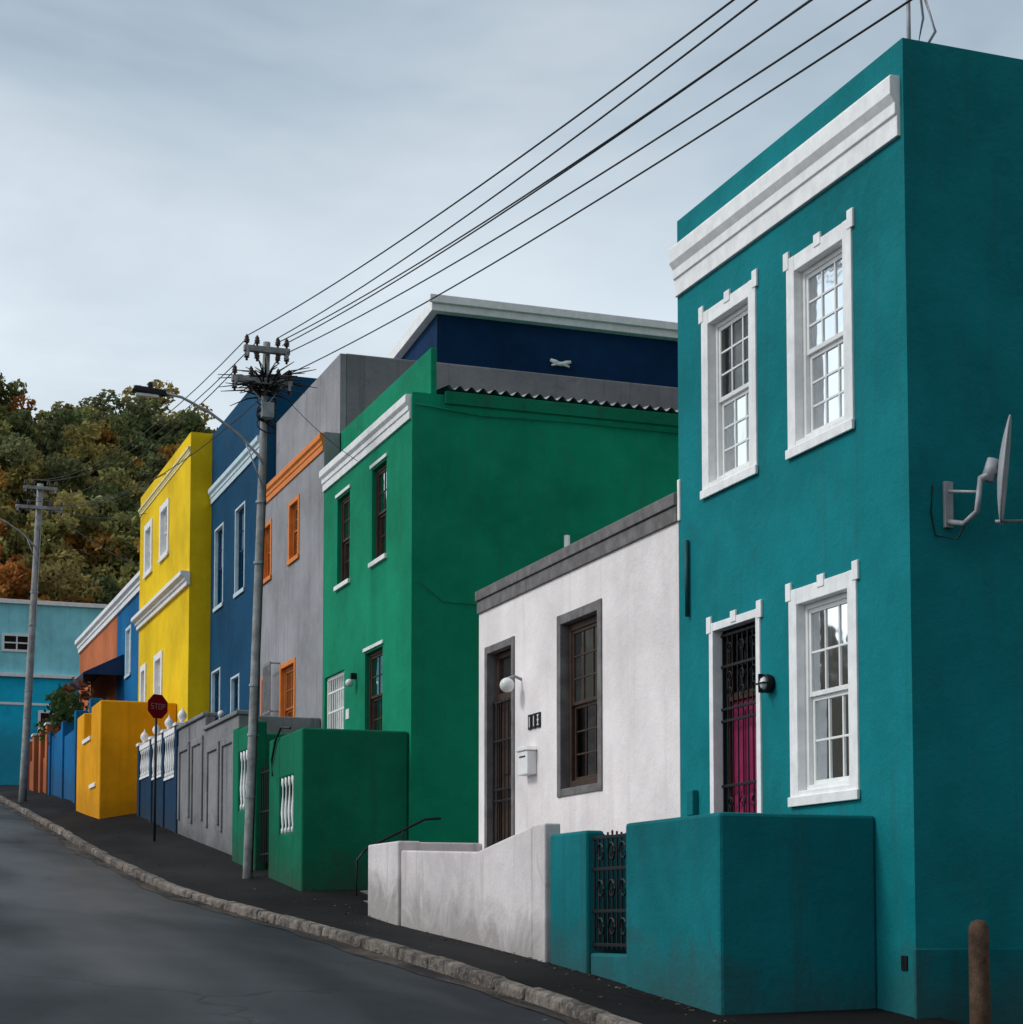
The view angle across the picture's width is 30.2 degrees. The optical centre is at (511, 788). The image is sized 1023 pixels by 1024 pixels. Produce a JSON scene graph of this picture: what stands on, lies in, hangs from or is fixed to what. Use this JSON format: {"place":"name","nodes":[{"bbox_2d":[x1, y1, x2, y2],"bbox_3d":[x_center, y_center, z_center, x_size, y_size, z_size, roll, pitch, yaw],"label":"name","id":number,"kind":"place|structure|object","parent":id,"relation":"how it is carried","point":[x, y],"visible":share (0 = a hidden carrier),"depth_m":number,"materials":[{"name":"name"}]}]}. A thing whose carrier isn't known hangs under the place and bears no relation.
{"place":"outdoors","nodes":[
{"label":"outdoors","id":0,"kind":"place"},
{"bbox_2d":[0,603,103,675],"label":"walls","id":1,"kind":"structure","parent":0,"point":[60,630],"depth_m":78.82,"materials":[{"name":"paint"}]},
{"bbox_2d":[0,598,106,705],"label":"ledges","id":2,"kind":"object","parent":1,"relation":"attached to","point":[52,603],"visible":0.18,"depth_m":78.53,"materials":[{"name":"paint"}]},
{"bbox_2d":[67,674,82,693],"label":"awning valance","id":3,"kind":"object","parent":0,"point":[76,682],"visible":0.17,"depth_m":57.52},
{"bbox_2d":[1,500,267,910],"bbox_3d":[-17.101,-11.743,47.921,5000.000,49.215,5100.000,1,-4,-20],"label":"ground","id":4,"kind":"structure","parent":0,"point":[111,855],"depth_m":42.22,"materials":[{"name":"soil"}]},
{"bbox_2d":[0,677,78,798],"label":"walls","id":5,"kind":"structure","parent":4,"relation":"on","point":[12,689],"depth_m":78.07,"materials":[{"name":"paint"}]},
{"bbox_2d":[2,633,49,733],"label":"window frames","id":6,"kind":"structure","parent":5,"relation":"attached to","point":[18,650],"depth_m":78.32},
{"bbox_2d":[4,636,49,721],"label":"window glass front","id":7,"kind":"object","parent":6,"relation":"in","point":[20,647],"depth_m":78.37,"materials":[{"name":"glass"}]},
{"bbox_2d":[79,616,116,711],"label":"walls","id":8,"kind":"structure","parent":4,"relation":"on","point":[100,648],"depth_m":61.19,"materials":[{"name":"paint"}]},
{"bbox_2d":[75,601,116,653],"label":"cornice","id":9,"kind":"structure","parent":8,"relation":"attached to","point":[106,616],"depth_m":62.19,"materials":[{"name":"paint"}]},
{"bbox_2d":[69,654,123,689],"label":"awning","id":10,"kind":"object","parent":8,"relation":"attached to","point":[114,666],"visible":0.72,"depth_m":56.74,"materials":[{"name":"fabric"}]},
{"bbox_2d":[0,372,217,604],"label":"hillside trees","id":11,"kind":"object","parent":4,"relation":"on","point":[75,566],"visible":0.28,"depth_m":132.39,"materials":[{"name":"green plant"}]},
{"bbox_2d":[116,594,138,700],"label":"walls","id":12,"kind":"structure","parent":4,"relation":"on","point":[127,689],"depth_m":56.00,"materials":[{"name":"paint"}]},
{"bbox_2d":[112,570,139,614],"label":"cornice","id":13,"kind":"structure","parent":12,"relation":"attached to","point":[128,593],"depth_m":55.88,"materials":[{"name":"paint"}]},
{"bbox_2d":[124,624,131,678],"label":"window surrounds","id":14,"kind":"object","parent":12,"relation":"attached to","point":[128,629],"visible":0.23,"depth_m":56.37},
{"bbox_2d":[128,631,129,672],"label":"window frames","id":15,"kind":"structure","parent":12,"relation":"attached to","point":[129,652],"depth_m":56.36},
{"bbox_2d":[138,432,212,721],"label":"walls","id":16,"kind":"structure","parent":4,"relation":"on","point":[176,630],"depth_m":44.73,"materials":[{"name":"yellow paint"}]},
{"bbox_2d":[139,497,169,701],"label":"window surrounds","id":17,"kind":"object","parent":16,"relation":"attached to","point":[148,527],"visible":0.51,"depth_m":48.26,"materials":[{"name":"paint"}]},
{"bbox_2d":[148,511,166,694],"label":"window frames","id":18,"kind":"structure","parent":16,"relation":"in","point":[165,531],"depth_m":48.18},
{"bbox_2d":[131,570,189,630],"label":"string course","id":19,"kind":"object","parent":16,"relation":"attached to","point":[176,585],"visible":1,"depth_m":46.84,"materials":[{"name":"paint"}]},
{"bbox_2d":[138,446,190,516],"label":"cornice","id":20,"kind":"structure","parent":16,"relation":"attached to","point":[169,475],"depth_m":47.41,"materials":[{"name":"paint"}]},
{"bbox_2d":[209,374,316,717],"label":"walls","id":21,"kind":"structure","parent":4,"relation":"on","point":[231,618],"depth_m":41.58,"materials":[{"name":"blue paint"}]},
{"bbox_2d":[218,710,224,716],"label":"wall lamp","id":22,"kind":"object","parent":21,"relation":"attached to","point":[221,713],"visible":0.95,"depth_m":42.09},
{"bbox_2d":[211,500,245,718],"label":"window surrounds","id":23,"kind":"object","parent":21,"relation":"attached to","point":[236,591],"visible":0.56,"depth_m":41.72,"materials":[{"name":"paint"}]},
{"bbox_2d":[215,508,243,720],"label":"window frames","id":24,"kind":"structure","parent":21,"relation":"attached to","point":[241,553],"depth_m":41.70,"materials":[{"name":"wood"}]},
{"bbox_2d":[217,513,243,712],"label":"window glass","id":25,"kind":"object","parent":24,"relation":"in","point":[242,534],"visible":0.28,"depth_m":41.63,"materials":[{"name":"glass"}]},
{"bbox_2d":[208,435,259,504],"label":"cornice","id":26,"kind":"structure","parent":21,"relation":"attached to","point":[235,469],"depth_m":41.80,"materials":[{"name":"paint"}]},
{"bbox_2d":[260,432,340,727],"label":"walls","id":27,"kind":"structure","parent":4,"relation":"on","point":[292,612],"depth_m":35.81,"materials":[{"name":"grey paint"}]},
{"bbox_2d":[262,661,279,715],"bbox_3d":[-4.760,-1.535,37.543,0.200,1.900,0.680,1,-4,-20],"label":"window grille","id":28,"kind":"object","parent":27,"relation":"attached to","point":[266,697],"depth_m":37.48,"materials":[{"name":"metal"}]},
{"bbox_2d":[260,494,299,716],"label":"window surrounds","id":29,"kind":"object","parent":27,"relation":"attached to","point":[291,559],"visible":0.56,"depth_m":36.86,"materials":[{"name":"paint"}]},
{"bbox_2d":[267,503,297,716],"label":"window frames","id":30,"kind":"structure","parent":27,"relation":"in","point":[290,668],"depth_m":37.04,"materials":[{"name":"wood"}]},
{"bbox_2d":[287,510,297,716],"bbox_3d":[-4.468,-2.523,37.419,0.030,5.615,2.804,1,-4,-20],"label":"window glass","id":31,"kind":"object","parent":30,"relation":"in","point":[289,693],"visible":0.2,"depth_m":36.87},
{"bbox_2d":[266,432,323,502],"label":"cornice","id":32,"kind":"structure","parent":27,"relation":"attached to","point":[300,461],"depth_m":36.27,"materials":[{"name":"paint"}]},
{"bbox_2d":[276,353,345,474],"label":"parapet front","id":33,"kind":"structure","parent":27,"relation":"on","point":[321,407],"depth_m":36.33,"materials":[{"name":"grey paint"}]},
{"bbox_2d":[346,353,415,426],"bbox_3d":[-0.048,-6.517,38.399,8.199,2.360,5.150,1,-4,-20],"label":"storey","id":34,"kind":"object","parent":27,"relation":"on","point":[370,380],"visible":0.11,"depth_m":34.77,"materials":[{"name":"paint"}]},
{"bbox_2d":[401,314,677,387],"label":"walls","id":35,"kind":"structure","parent":27,"relation":"on","point":[467,341],"depth_m":36.31,"materials":[{"name":"blue paint"}]},
{"bbox_2d":[386,294,677,358],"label":"roof fascia","id":36,"kind":"structure","parent":35,"relation":"on","point":[540,316],"depth_m":36.20,"materials":[{"name":"paint"}]},
{"bbox_2d":[550,359,570,367],"bbox_3d":[0.935,-8.126,36.241,0.435,0.142,0.090,1,-4,-20],"label":"bird ornament","id":37,"kind":"object","parent":35,"relation":"attached to","point":[558,363],"visible":1,"depth_m":36.21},
{"bbox_2d":[323,392,678,842],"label":"walls","id":38,"kind":"structure","parent":4,"relation":"on","point":[474,504],"depth_m":29.64,"materials":[{"name":"green paint"}]},
{"bbox_2d":[327,671,343,728],"bbox_3d":[-3.041,-0.901,33.277,0.050,2.240,1.350,1,-4,-20],"label":"white door gate","id":39,"kind":"structure","parent":38,"relation":"attached to","point":[337,690],"depth_m":33.41,"materials":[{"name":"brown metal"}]},
{"bbox_2d":[335,676,342,728],"bbox_3d":[-2.900,-0.897,33.328,0.050,2.240,1.350,1,-4,-20],"label":"white door","id":40,"kind":"structure","parent":38,"relation":"attached to","point":[340,703],"depth_m":33.67,"materials":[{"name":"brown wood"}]},
{"bbox_2d":[346,709,348,718],"bbox_3d":[-2.800,-1.278,32.404,0.012,0.170,0.200,1,-4,-20],"label":"house number","id":41,"kind":"object","parent":38,"relation":"attached to","point":[347,713],"visible":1,"depth_m":32.38,"materials":[{"name":"plastic"}]},
{"bbox_2d":[345,679,352,686],"bbox_3d":[-2.726,-1.779,31.901,0.140,0.140,0.133,1,-4,-20],"label":"wall lamp","id":42,"kind":"object","parent":38,"relation":"attached to","point":[348,682],"visible":1,"depth_m":31.85,"materials":[{"name":"white glass"}]},
{"bbox_2d":[350,673,356,678],"bbox_3d":[-2.660,-1.897,31.933,0.100,0.100,0.080,1,-4,-20],"label":"wall lamp bracket","id":43,"kind":"object","parent":38,"relation":"attached to","point":[353,675],"depth_m":31.90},
{"bbox_2d":[333,453,387,652],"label":"window sills","id":44,"kind":"structure","parent":38,"relation":"attached to","point":[371,564],"depth_m":31.10,"materials":[{"name":"paint"}]},
{"bbox_2d":[341,463,386,729],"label":"window frames","id":45,"kind":"structure","parent":38,"relation":"in","point":[346,541],"depth_m":31.33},
{"bbox_2d":[344,471,386,729],"bbox_3d":[-2.424,-2.948,31.848,0.030,4.325,2.884,1,-4,-20],"label":"window glass","id":46,"kind":"object","parent":45,"relation":"in","point":[376,660],"visible":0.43,"depth_m":31.16,"materials":[{"name":"glass"}]},
{"bbox_2d":[319,394,410,491],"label":"cornice","id":47,"kind":"structure","parent":38,"relation":"attached to","point":[389,422],"depth_m":31.38,"materials":[{"name":"paint"}]},
{"bbox_2d":[341,348,436,451],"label":"parapet","id":48,"kind":"structure","parent":38,"relation":"on","point":[419,375],"depth_m":30.95,"materials":[{"name":"green paint"}]},
{"bbox_2d":[418,581,472,604],"bbox_3d":[-0.913,-3.007,29.245,1.103,0.329,0.009,1,-4,-20],"label":"side cable","id":49,"kind":"object","parent":38,"relation":"attached to","point":[445,602],"visible":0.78,"depth_m":29.20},
{"bbox_2d":[416,403,677,433],"bbox_3d":[2.550,-5.779,30.676,8.551,0.118,0.042,1,-4,-20],"label":"side pipe","id":50,"kind":"object","parent":38,"relation":"attached to","point":[467,413],"visible":0.7,"depth_m":29.93,"materials":[{"name":"metal"}]},
{"bbox_2d":[437,362,677,409],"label":"roof wall","id":51,"kind":"structure","parent":38,"relation":"on","point":[464,377],"depth_m":32.74,"materials":[{"name":"metal"}]},
{"bbox_2d":[437,385,677,413],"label":"corrugated roof","id":52,"kind":"structure","parent":38,"relation":"on","point":[442,390],"depth_m":30.21,"materials":[{"name":"metal"}]},
{"bbox_2d":[445,391,677,426],"bbox_3d":[2.766,-5.967,30.784,8.080,0.200,0.059,1,-4,-20],"label":"side moulding","id":53,"kind":"object","parent":38,"relation":"attached to","point":[551,408],"visible":0.45,"depth_m":30.03,"materials":[{"name":"paint"}]},
{"bbox_2d":[475,479,680,849],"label":"white cottage","id":54,"kind":"structure","parent":4,"relation":"on","point":[579,685],"depth_m":22.48,"materials":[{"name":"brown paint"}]},
{"bbox_2d":[497,649,510,840],"bbox_3d":[0.002,-0.348,25.121,0.090,3.000,0.950,1,-4,-20],"label":"front door","id":55,"kind":"structure","parent":54,"relation":"in","point":[503,655],"depth_m":25.36,"materials":[{"name":"brown wood"}]},
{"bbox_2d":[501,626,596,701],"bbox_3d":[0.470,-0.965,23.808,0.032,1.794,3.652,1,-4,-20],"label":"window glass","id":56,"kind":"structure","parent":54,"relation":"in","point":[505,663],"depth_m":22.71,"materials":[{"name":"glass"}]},
{"bbox_2d":[564,535,569,546],"bbox_3d":[0.871,-3.555,29.796,0.092,0.850,0.092,0,-4,2],"label":"vent pipe","id":57,"kind":"object","parent":54,"relation":"on","point":[566,540],"visible":0.35,"depth_m":29.78,"materials":[{"name":"white plastic"}]},
{"bbox_2d":[578,705,581,776],"bbox_3d":[0.886,-0.531,23.947,0.800,3.200,4.180,1,-4,-20],"label":"window interior","id":58,"kind":"structure","parent":54,"relation":"in","point":[580,710],"depth_m":23.08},
{"bbox_2d":[569,614,596,787],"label":"window frames","id":59,"kind":"structure","parent":54,"relation":"in","point":[590,622],"depth_m":22.88,"materials":[{"name":"brown wood"}]},
{"bbox_2d":[677,38,1022,1016],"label":"walls","id":60,"kind":"structure","parent":4,"relation":"on","point":[933,194],"depth_m":16.07,"materials":[{"name":"teal paint"}]},
{"bbox_2d":[684,540,688,616],"bbox_3d":[1.818,-2.183,19.677,0.044,0.800,0.044,0,-4,2],"label":"downpipe","id":61,"kind":"object","parent":60,"relation":"attached to","point":[686,542],"visible":1,"depth_m":19.66,"materials":[{"name":"metal"}]},
{"bbox_2d":[687,790,697,815],"bbox_3d":[1.851,0.144,19.409,0.070,0.260,0.140,1,-4,-20],"label":"meter box","id":62,"kind":"object","parent":60,"relation":"attached to","point":[692,802],"visible":0.92,"depth_m":19.35,"materials":[{"name":"teal paint"}]},
{"bbox_2d":[720,624,756,812],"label":"security gate","id":63,"kind":"structure","parent":60,"relation":"attached to","point":[738,706],"depth_m":18.71,"materials":[{"name":"black metal"}]},
{"bbox_2d":[726,623,755,811],"bbox_3d":[2.354,-0.208,18.635,0.070,2.815,0.930,1,-4,-20],"label":"door frame","id":64,"kind":"object","parent":60,"relation":"attached to","point":[730,717],"visible":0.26,"depth_m":19.02,"materials":[{"name":"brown wood"}]},
{"bbox_2d":[734,697,756,812],"bbox_3d":[2.375,0.149,18.618,0.065,2.100,0.790,1,-4,-20],"label":"front door","id":65,"kind":"structure","parent":64,"relation":"attached to","point":[745,752],"depth_m":18.76,"materials":[{"name":"wood"}]},
{"bbox_2d":[754,674,774,692],"bbox_3d":[2.389,-0.994,17.903,0.140,0.184,0.184,1,-4,-20],"label":"wall lamp","id":66,"kind":"object","parent":60,"relation":"attached to","point":[770,682],"depth_m":17.86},
{"bbox_2d":[698,207,859,812],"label":"window surrounds","id":67,"kind":"object","parent":60,"relation":"attached to","point":[818,249],"visible":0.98,"depth_m":17.61,"materials":[{"name":"paint"}]},
{"bbox_2d":[715,247,848,789],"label":"window frames","id":68,"kind":"structure","parent":60,"relation":"attached to","point":[723,399],"depth_m":17.43,"materials":[{"name":"wood"}]},
{"bbox_2d":[725,259,848,779],"bbox_3d":[2.613,-2.393,17.992,0.067,4.725,2.554,1,-4,-20],"label":"window glass","id":69,"kind":"object","parent":68,"relation":"in","point":[832,612],"visible":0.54,"depth_m":17.25,"materials":[{"name":"glass"}]},
{"bbox_2d":[725,316,842,696],"bbox_3d":[3.017,-1.896,18.113,0.800,6.110,2.985,1,-4,-20],"label":"window interior","id":70,"kind":"object","parent":60,"relation":"attached to","point":[728,360],"depth_m":19.45,"materials":[{"name":"black"}]},
{"bbox_2d":[731,320,839,694],"bbox_3d":[2.727,-2.388,18.033,0.086,4.900,2.730,1,-4,-20],"label":"curtains fabric","id":71,"kind":"object","parent":70,"relation":"hanging from","point":[738,374],"visible":0.02,"depth_m":19.26,"materials":[{"name":"fabric"}]},
{"bbox_2d":[669,75,900,297],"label":"cornice","id":72,"kind":"structure","parent":60,"relation":"attached to","point":[859,132],"depth_m":17.64,"materials":[{"name":"paint"}]},
{"bbox_2d":[901,956,907,970],"bbox_3d":[3.231,1.432,15.603,0.012,0.120,0.090,1,-4,-20],"label":"air vent front","id":73,"kind":"object","parent":60,"relation":"attached to","point":[904,962],"visible":1,"depth_m":15.59,"materials":[{"name":"black metal"}]},
{"bbox_2d":[906,0,936,42],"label":"aerial","id":74,"kind":"object","parent":60,"relation":"attached to","point":[908,15],"visible":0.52,"depth_m":16.31,"materials":[{"name":"metal"}]},
{"bbox_2d":[913,948,1022,1023],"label":"plinth","id":75,"kind":"structure","parent":60,"relation":"attached to","point":[941,983],"depth_m":15.53,"materials":[{"name":"teal paint"}]},
{"bbox_2d":[930,415,1022,539],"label":"satellite dish","id":76,"kind":"object","parent":60,"relation":"attached to","point":[994,467],"visible":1,"depth_m":15.50,"materials":[{"name":"metal"}]},
{"bbox_2d":[968,920,990,1023],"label":"wooden post","id":77,"kind":"object","parent":4,"relation":"on","point":[979,977],"visible":1,"depth_m":15.24,"materials":[{"name":"brown wood"}]},
{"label":"passage steps","id":78,"kind":"object","parent":4,"relation":"on","visible":0},
{"bbox_2d":[356,817,440,895],"bbox_3d":[-1.673,1.131,28.067,1.346,1.460,0.065,2,-4,-25],"label":"handrail","id":79,"kind":"object","parent":78,"relation":"on","point":[397,833],"visible":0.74,"depth_m":28.07,"materials":[{"name":"black metal"}]},
{"bbox_2d":[0,804,566,1023],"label":"road","id":80,"kind":"structure","parent":0,"point":[84,940],"depth_m":18.20,"materials":[{"name":"asphalt"}]},
{"bbox_2d":[0,800,587,1023],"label":"road gutter","id":81,"kind":"object","parent":80,"relation":"on","point":[361,952],"visible":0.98,"depth_m":21.77,"materials":[{"name":"concrete"}]},
{"bbox_2d":[0,795,640,1023],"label":"kerb","id":82,"kind":"structure","parent":80,"relation":"on","point":[568,1006],"depth_m":20.71,"materials":[{"name":"concrete"}]},
{"bbox_2d":[0,785,963,1023],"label":"pavement","id":83,"kind":"structure","parent":0,"point":[216,872],"depth_m":25.41,"materials":[{"name":"asphalt"}]},
{"bbox_2d":[0,479,62,802],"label":"utility pole","id":84,"kind":"object","parent":83,"relation":"on","point":[32,625],"visible":0.98,"depth_m":57.19,"materials":[{"name":"grey wood"}]},
{"bbox_2d":[27,725,52,816],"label":"pillars","id":85,"kind":"structure","parent":83,"relation":"on","point":[38,767],"depth_m":60.75,"materials":[{"name":"paint"}]},
{"bbox_2d":[30,722,55,741],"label":"copings","id":86,"kind":"object","parent":85,"relation":"on","point":[45,724],"visible":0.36,"depth_m":59.21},
{"bbox_2d":[34,677,94,745],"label":"garden bush","id":87,"kind":"object","parent":83,"relation":"on","point":[64,706],"visible":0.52,"depth_m":55.68,"materials":[{"name":"green plant"}]},
{"bbox_2d":[48,698,102,802],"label":"wall","id":88,"kind":"structure","parent":83,"relation":"on","point":[62,762],"depth_m":54.43,"materials":[{"name":"paint"}]},
{"bbox_2d":[76,700,176,841],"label":"wall","id":89,"kind":"structure","parent":83,"relation":"on","point":[107,757],"depth_m":44.78,"materials":[{"name":"paint"}]},
{"bbox_2d":[82,736,95,788],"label":"copings","id":90,"kind":"object","parent":89,"relation":"attached to","point":[84,742],"visible":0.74,"depth_m":46.07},
{"bbox_2d":[137,726,178,832],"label":"wall","id":91,"kind":"structure","parent":83,"relation":"on","point":[166,804],"depth_m":40.88,"materials":[{"name":"paint"}]},
{"bbox_2d":[136,722,183,780],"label":"copings","id":92,"kind":"object","parent":91,"relation":"on","point":[166,732],"visible":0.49,"depth_m":41.30,"materials":[{"name":"paint"}]},
{"bbox_2d":[140,734,173,777],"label":"balusters","id":93,"kind":"object","parent":92,"relation":"on","point":[168,762],"visible":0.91,"depth_m":41.28,"materials":[{"name":"paint"}]},
{"bbox_2d":[140,707,186,742],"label":"ball finials","id":94,"kind":"object","parent":92,"relation":"on","point":[169,722],"visible":0.88,"depth_m":40.93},
{"bbox_2d":[148,694,167,840],"bbox_3d":[-7.109,-0.224,37.941,0.089,3.340,0.480,-4,-5,42],"label":"stop sign","id":95,"kind":"object","parent":83,"relation":"on","point":[157,705],"visible":0.97,"depth_m":37.96,"materials":[{"name":"metal"}]},
{"bbox_2d":[131,334,315,878],"bbox_3d":[-4.655,-2.829,30.495,2.993,9.142,1.547,1,-4,-20],"label":"utility pole","id":96,"kind":"object","parent":83,"relation":"on","point":[265,383],"visible":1,"depth_m":30.70,"materials":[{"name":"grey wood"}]},
{"bbox_2d":[1,340,356,565],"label":"overhead wires","id":97,"kind":"object","parent":96,"relation":"hanging from","point":[149,449],"visible":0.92,"depth_m":40.31,"materials":[{"name":"metal"}]},
{"bbox_2d":[247,0,911,372],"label":"overhead wires","id":98,"kind":"object","parent":96,"relation":"attached to","point":[558,174],"visible":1,"depth_m":17.19,"materials":[{"name":"metal"}]},
{"bbox_2d":[176,710,319,854],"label":"wall","id":99,"kind":"structure","parent":83,"relation":"on","point":[205,784],"depth_m":35.93,"materials":[{"name":"paint"}]},
{"bbox_2d":[232,721,407,914],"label":"wall","id":100,"kind":"structure","parent":83,"relation":"on","point":[350,795],"depth_m":28.68,"materials":[{"name":"paint"}]},
{"bbox_2d":[240,750,293,833],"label":"balusters","id":101,"kind":"object","parent":100,"relation":"on","point":[287,811],"visible":0.81,"depth_m":29.59,"materials":[{"name":"paint"}]},
{"bbox_2d":[259,726,290,863],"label":"iron gate","id":102,"kind":"structure","parent":100,"relation":"attached to","point":[264,773],"depth_m":31.05,"materials":[{"name":"metal"}]},
{"bbox_2d":[25,808,735,1021],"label":"fallen leaves","id":103,"kind":"object","parent":83,"relation":"on","point":[354,921],"visible":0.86,"depth_m":22.40,"materials":[{"name":"plant"}]},
{"bbox_2d":[368,823,559,986],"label":"wall","id":104,"kind":"structure","parent":83,"relation":"on","point":[496,896],"depth_m":21.35,"materials":[{"name":"paint"}]},
{"bbox_2d":[550,812,876,1023],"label":"wall","id":105,"kind":"structure","parent":83,"relation":"on","point":[732,913],"depth_m":15.92,"materials":[{"name":"teal paint"}]},
{"bbox_2d":[592,830,626,949],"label":"iron gate","id":106,"kind":"structure","parent":105,"relation":"attached to","point":[614,888],"depth_m":17.88,"materials":[{"name":"metal"}]},
{"bbox_2d":[0,0,1022,429],"label":"sky","id":107,"kind":"structure","parent":0,"point":[178,178],"materials":[{"name":"grey"}]}
]}

